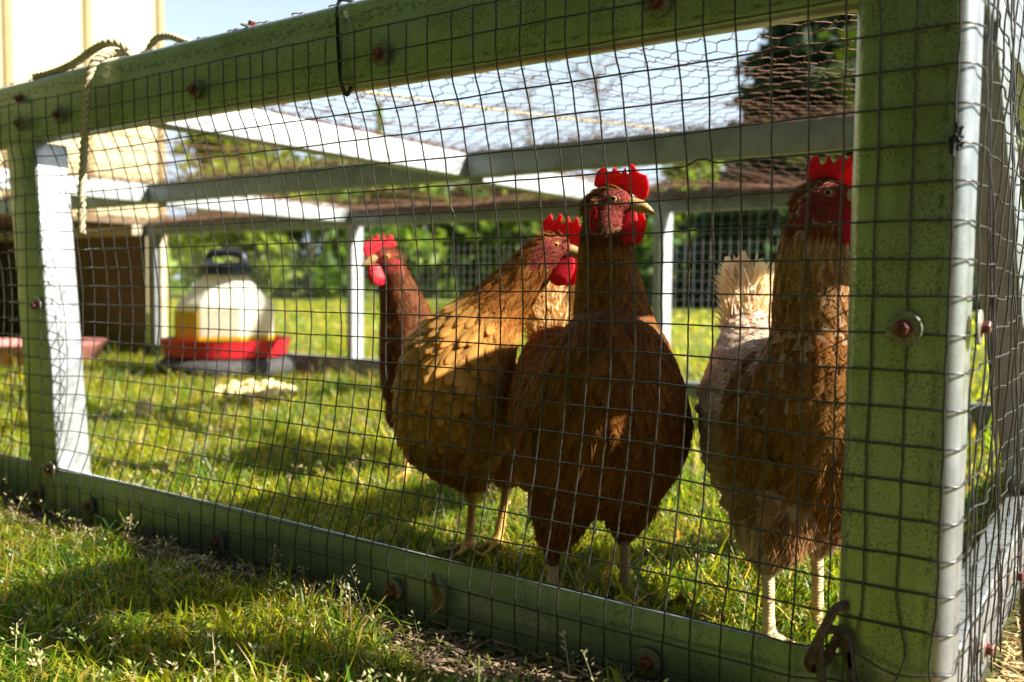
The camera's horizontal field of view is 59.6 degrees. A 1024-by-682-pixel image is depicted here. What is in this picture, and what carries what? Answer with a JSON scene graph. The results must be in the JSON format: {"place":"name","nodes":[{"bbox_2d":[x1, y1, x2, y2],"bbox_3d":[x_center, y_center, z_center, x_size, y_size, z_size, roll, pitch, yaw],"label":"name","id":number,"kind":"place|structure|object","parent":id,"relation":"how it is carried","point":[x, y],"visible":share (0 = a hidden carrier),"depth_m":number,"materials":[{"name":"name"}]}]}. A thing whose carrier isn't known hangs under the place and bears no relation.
{"place":"outdoors","nodes":[
{"label":"outdoors","id":0,"kind":"place"},
{"bbox_2d":[0,285,1023,681],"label":"ground","id":1,"kind":"structure","parent":0,"point":[1014,613],"depth_m":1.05,"materials":[{"name":"green plant"}]},
{"bbox_2d":[0,337,108,366],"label":"feed pan","id":2,"kind":"object","parent":1,"relation":"on","point":[87,347],"visible":0.38,"depth_m":3.51,"materials":[{"name":"red plastic"}]},
{"bbox_2d":[0,215,166,353],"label":"shelter","id":3,"kind":"object","parent":1,"relation":"on","point":[137,278],"visible":0.38,"depth_m":3.99,"materials":[{"name":"brown wood"}]},
{"bbox_2d":[0,0,167,309],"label":"barn","id":4,"kind":"structure","parent":1,"relation":"on","point":[39,35],"depth_m":9.45,"materials":[{"name":"beige paint"}]},
{"bbox_2d":[131,398,156,416],"bbox_3d":[-0.876,0.157,2.120,0.051,0.049,0.047,3,4,35],"label":"food scrap","id":5,"kind":"object","parent":1,"relation":"on","point":[140,410],"visible":0.82,"depth_m":2.11,"materials":[{"name":"beige food"}]},
{"bbox_2d":[156,356,293,379],"bbox_3d":[-1.028,0.087,3.226,0.474,0.069,0.474,3,4,35],"label":"tyre","id":6,"kind":"object","parent":1,"relation":"on","point":[249,365],"visible":0.49,"depth_m":3.04,"materials":[{"name":"rubber"}]},
{"bbox_2d":[159,249,291,359],"bbox_3d":[-1.026,-0.139,3.212,0.454,0.383,0.454,3,4,35],"label":"drinker","id":7,"kind":"object","parent":6,"relation":"on","point":[237,316],"visible":0.89,"depth_m":3.09,"materials":[{"name":"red plastic"}]},
{"bbox_2d":[178,210,291,296],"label":"wood tree","id":8,"kind":"object","parent":1,"relation":"on","point":[276,292],"visible":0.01,"depth_m":24.28,"materials":[{"name":"green plant"}]},
{"bbox_2d":[167,132,320,296],"bbox_3d":[-4.964,-2.365,15.278,3.589,3.603,3.197,3,4,35],"label":"bush","id":9,"kind":"object","parent":1,"relation":"on","point":[198,252],"visible":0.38,"depth_m":15.15,"materials":[{"name":"green plant"}]},
{"bbox_2d":[214,378,297,401],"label":"food scraps","id":10,"kind":"object","parent":1,"relation":"on","point":[260,386],"visible":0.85,"depth_m":2.50,"materials":[{"name":"beige food"}]},
{"bbox_2d":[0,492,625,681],"bbox_3d":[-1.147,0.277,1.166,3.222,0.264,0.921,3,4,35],"label":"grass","id":11,"kind":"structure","parent":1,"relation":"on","point":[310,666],"depth_m":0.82,"materials":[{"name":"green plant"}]},
{"bbox_2d":[290,157,375,295],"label":"wood tree","id":12,"kind":"object","parent":1,"relation":"on","point":[301,254],"visible":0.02,"depth_m":26.04,"materials":[{"name":"green plant"}]},
{"bbox_2d":[263,152,406,298],"bbox_3d":[-4.696,-2.824,21.494,3.377,3.852,4.382,3,4,35],"label":"wood tree","id":13,"kind":"object","parent":1,"relation":"on","point":[327,235],"visible":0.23,"depth_m":21.02,"materials":[{"name":"green plant"}]},
{"bbox_2d":[313,186,433,294],"bbox_3d":[-3.549,-2.896,24.268,3.640,3.708,3.185,0,4,-11],"label":"wood tree","id":14,"kind":"object","parent":1,"relation":"on","point":[370,195],"visible":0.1,"depth_m":23.31,"materials":[{"name":"green plant"}]},
{"bbox_2d":[364,90,385,294],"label":"slender tree","id":15,"kind":"object","parent":1,"relation":"on","point":[376,113],"visible":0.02,"depth_m":31.31,"materials":[{"name":"green plant"}]},
{"bbox_2d":[361,233,431,480],"bbox_3d":[-0.134,0.027,1.528,0.172,0.408,0.300,3,4,35],"label":"hen","id":16,"kind":"object","parent":1,"relation":"on","point":[394,306],"visible":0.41,"depth_m":1.43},
{"bbox_2d":[429,572,443,615],"bbox_3d":[-0.073,0.242,0.851,0.010,0.038,0.021,-2,4,-35],"label":"dry leaf","id":17,"kind":"object","parent":1,"relation":"on","point":[437,603],"visible":1,"depth_m":0.85,"materials":[{"name":"brown plant"}]},
{"bbox_2d":[167,183,718,292],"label":"woodland","id":18,"kind":"object","parent":1,"relation":"on","point":[175,283],"visible":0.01,"depth_m":39.15,"materials":[{"name":"green plant"}]},
{"bbox_2d":[367,181,523,299],"bbox_3d":[-1.944,-2.727,23.250,3.656,3.534,3.926,-2,4,-32],"label":"wood tree","id":19,"kind":"object","parent":1,"relation":"on","point":[441,251],"visible":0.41,"depth_m":22.54,"materials":[{"name":"green plant"}]},
{"bbox_2d":[402,180,528,297],"bbox_3d":[-1.014,-2.782,23.387,3.935,3.712,4.478,3,4,35],"label":"wood tree","id":20,"kind":"object","parent":1,"relation":"on","point":[482,226],"visible":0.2,"depth_m":22.71,"materials":[{"name":"green plant"}]},
{"bbox_2d":[391,214,580,558],"bbox_3d":[-0.060,0.050,1.135,0.216,0.410,0.270,-1,4,-23],"label":"hen","id":21,"kind":"object","parent":1,"relation":"on","point":[511,331],"visible":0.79,"depth_m":1.03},
{"bbox_2d":[430,138,581,279],"bbox_3d":[0.455,-3.081,23.127,4.148,4.115,4.298,3,4,35],"label":"wood tree","id":22,"kind":"object","parent":1,"relation":"on","point":[526,225],"visible":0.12,"depth_m":22.54,"materials":[{"name":"green plant"}]},
{"bbox_2d":[0,0,1023,681],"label":"chicken run","id":23,"kind":"object","parent":1,"relation":"on","point":[932,222],"visible":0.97,"depth_m":0.84,"materials":[{"name":"metal"}]},
{"bbox_2d":[31,32,190,234],"bbox_3d":[-0.535,-0.267,1.170,0.335,0.256,0.053,2,4,27],"label":"rope","id":24,"kind":"object","parent":23,"relation":"hanging from","point":[125,49],"visible":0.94,"depth_m":1.15,"materials":[{"name":"beige fabric"}]},
{"bbox_2d":[335,0,354,96],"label":"cable tie","id":25,"kind":"object","parent":23,"relation":"attached to","point":[348,92],"visible":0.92,"depth_m":0.90,"materials":[{"name":"black plastic"}]},
{"bbox_2d":[357,91,672,131],"bbox_3d":[-0.034,-0.385,1.499,1.192,0.011,0.065,-1,4,-28],"label":"twine","id":26,"kind":"object","parent":23,"relation":"attached to","point":[447,103],"visible":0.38,"depth_m":1.49,"materials":[{"name":"white"}]},
{"bbox_2d":[804,600,856,681],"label":"rope","id":27,"kind":"object","parent":23,"relation":"hanging from","point":[815,650],"visible":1,"depth_m":0.64,"materials":[{"name":"fabric"}]},
{"bbox_2d":[948,120,963,156],"bbox_3d":[0.289,-0.132,0.582,0.010,0.024,0.008,3,4,35],"label":"cable tie","id":28,"kind":"object","parent":23,"relation":"attached to","point":[956,142],"visible":1,"depth_m":0.58,"materials":[{"name":"black plastic"}]},
{"bbox_2d":[1020,520,1023,661],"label":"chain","id":29,"kind":"object","parent":23,"relation":"hanging from","point":[1022,620],"visible":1,"depth_m":0.52,"materials":[{"name":"grey metal"}]},
{"bbox_2d":[0,407,1023,681],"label":"straw","id":30,"kind":"object","parent":1,"relation":"on","point":[446,635],"visible":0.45,"depth_m":0.83,"materials":[{"name":"beige plant"}]},
{"bbox_2d":[484,66,580,147],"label":"bare tree","id":31,"kind":"object","parent":1,"relation":"on","point":[527,117],"visible":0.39,"depth_m":37.59,"materials":[{"name":"brown plant"}]},
{"bbox_2d":[148,296,990,403],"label":"grass","id":32,"kind":"structure","parent":1,"relation":"on","point":[368,354],"depth_m":5.75,"materials":[{"name":"green plant"}]},
{"bbox_2d":[499,164,694,606],"bbox_3d":[0.059,0.039,1.008,0.195,0.450,0.382,-1,4,-26],"label":"hen","id":33,"kind":"object","parent":1,"relation":"on","point":[640,458],"visible":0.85,"depth_m":0.88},
{"bbox_2d":[551,51,644,179],"bbox_3d":[3.594,-7.070,35.588,3.432,10.615,4.194,-1,4,-18],"label":"bare tree","id":34,"kind":"object","parent":1,"relation":"on","point":[606,87],"visible":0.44,"depth_m":35.51,"materials":[{"name":"brown plant"}]},
{"bbox_2d":[635,178,709,288],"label":"wood tree","id":35,"kind":"object","parent":1,"relation":"on","point":[646,272],"visible":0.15,"depth_m":21.35,"materials":[{"name":"green plant"}]},
{"bbox_2d":[668,590,687,604],"bbox_3d":[0.166,0.254,0.880,0.020,0.013,0.038,17,-21,-11],"label":"dry leaf","id":36,"kind":"object","parent":1,"relation":"on","point":[680,597],"visible":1,"depth_m":0.89,"materials":[{"name":"brown plant"}]},
{"bbox_2d":[635,161,722,300],"bbox_3d":[4.530,-3.025,23.054,4.174,4.138,4.459,0,3,-8],"label":"wood tree","id":37,"kind":"object","parent":1,"relation":"on","point":[693,172],"visible":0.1,"depth_m":22.30,"materials":[{"name":"green plant"}]},
{"bbox_2d":[692,154,852,643],"bbox_3d":[0.257,0.048,0.911,0.180,0.447,0.332,-1,4,-18],"label":"hen","id":38,"kind":"object","parent":1,"relation":"on","point":[783,413],"visible":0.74,"depth_m":0.80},
{"bbox_2d":[645,13,980,310],"bbox_3d":[6.050,-4.573,15.884,6.752,8.746,6.825,3,4,35],"label":"conifer","id":39,"kind":"object","parent":1,"relation":"on","point":[701,280],"visible":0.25,"depth_m":15.44,"materials":[{"name":"green plant"}]},
{"bbox_2d":[764,12,1023,287],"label":"leafy tree","id":40,"kind":"object","parent":1,"relation":"on","point":[841,53],"visible":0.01,"depth_m":11.06,"materials":[{"name":"green plant"}]},
{"bbox_2d":[164,0,1023,284],"label":"sky","id":41,"kind":"structure","parent":0,"point":[190,19],"materials":[{"name":"white"}]}
]}

